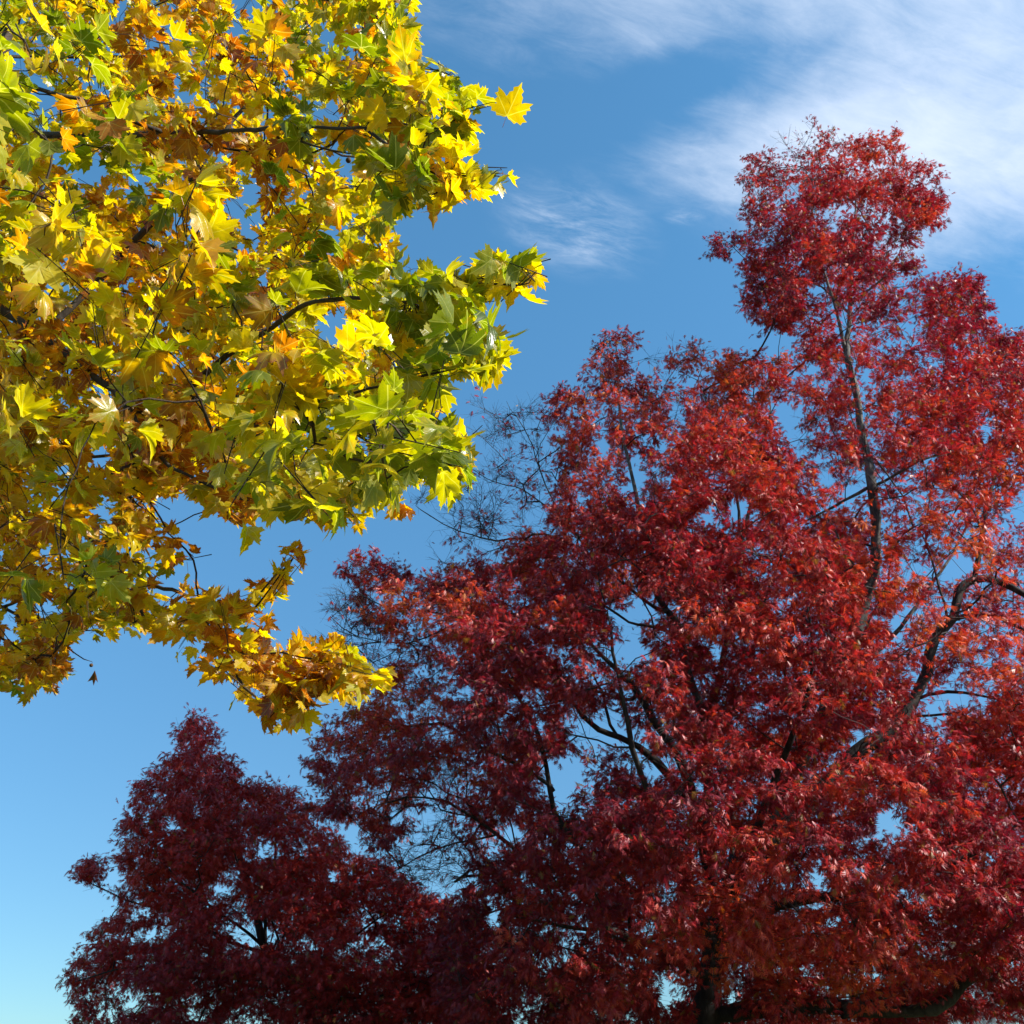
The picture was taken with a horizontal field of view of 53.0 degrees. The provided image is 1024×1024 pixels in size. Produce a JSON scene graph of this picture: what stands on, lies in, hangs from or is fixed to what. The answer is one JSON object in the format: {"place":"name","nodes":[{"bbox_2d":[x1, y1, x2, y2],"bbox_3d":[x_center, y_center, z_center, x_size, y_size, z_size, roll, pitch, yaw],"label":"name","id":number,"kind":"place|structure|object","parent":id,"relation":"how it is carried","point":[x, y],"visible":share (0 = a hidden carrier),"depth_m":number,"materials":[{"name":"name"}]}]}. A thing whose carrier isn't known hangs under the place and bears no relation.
{"place":"outdoors","nodes":[
{"label":"outdoors","id":0,"kind":"place"},
{"bbox_2d":[0,0,1023,1023],"label":"sky","id":1,"kind":"structure","parent":0,"point":[642,117],"materials":[{"name":"blue"}]},
{"bbox_3d":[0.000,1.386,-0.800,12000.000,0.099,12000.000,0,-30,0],"label":"ground","id":2,"kind":"structure","parent":0,"visible":0},
{"bbox_2d":[0,0,550,736],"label":"plane tree","id":3,"kind":"object","parent":2,"relation":"on","point":[208,300],"visible":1,"depth_m":6.49,"materials":[{"name":"yellow plant"}]},
{"bbox_2d":[55,703,519,1023],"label":"young red oak","id":4,"kind":"object","parent":2,"relation":"on","point":[317,986],"visible":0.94,"depth_m":21.00,"materials":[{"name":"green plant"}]},
{"bbox_2d":[297,114,1023,1023],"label":"red oak","id":5,"kind":"object","parent":2,"relation":"on","point":[715,922],"visible":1,"depth_m":17.51,"materials":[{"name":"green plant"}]},
{"bbox_2d":[939,984,1023,1023],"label":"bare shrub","id":6,"kind":"object","parent":2,"relation":"on","point":[978,1014],"visible":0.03,"depth_m":39.45,"materials":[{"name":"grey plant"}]},
{"bbox_2d":[953,958,1022,1023],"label":"bare shrub","id":7,"kind":"object","parent":2,"relation":"on","point":[989,1015],"visible":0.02,"depth_m":36.06,"materials":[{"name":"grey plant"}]}
]}

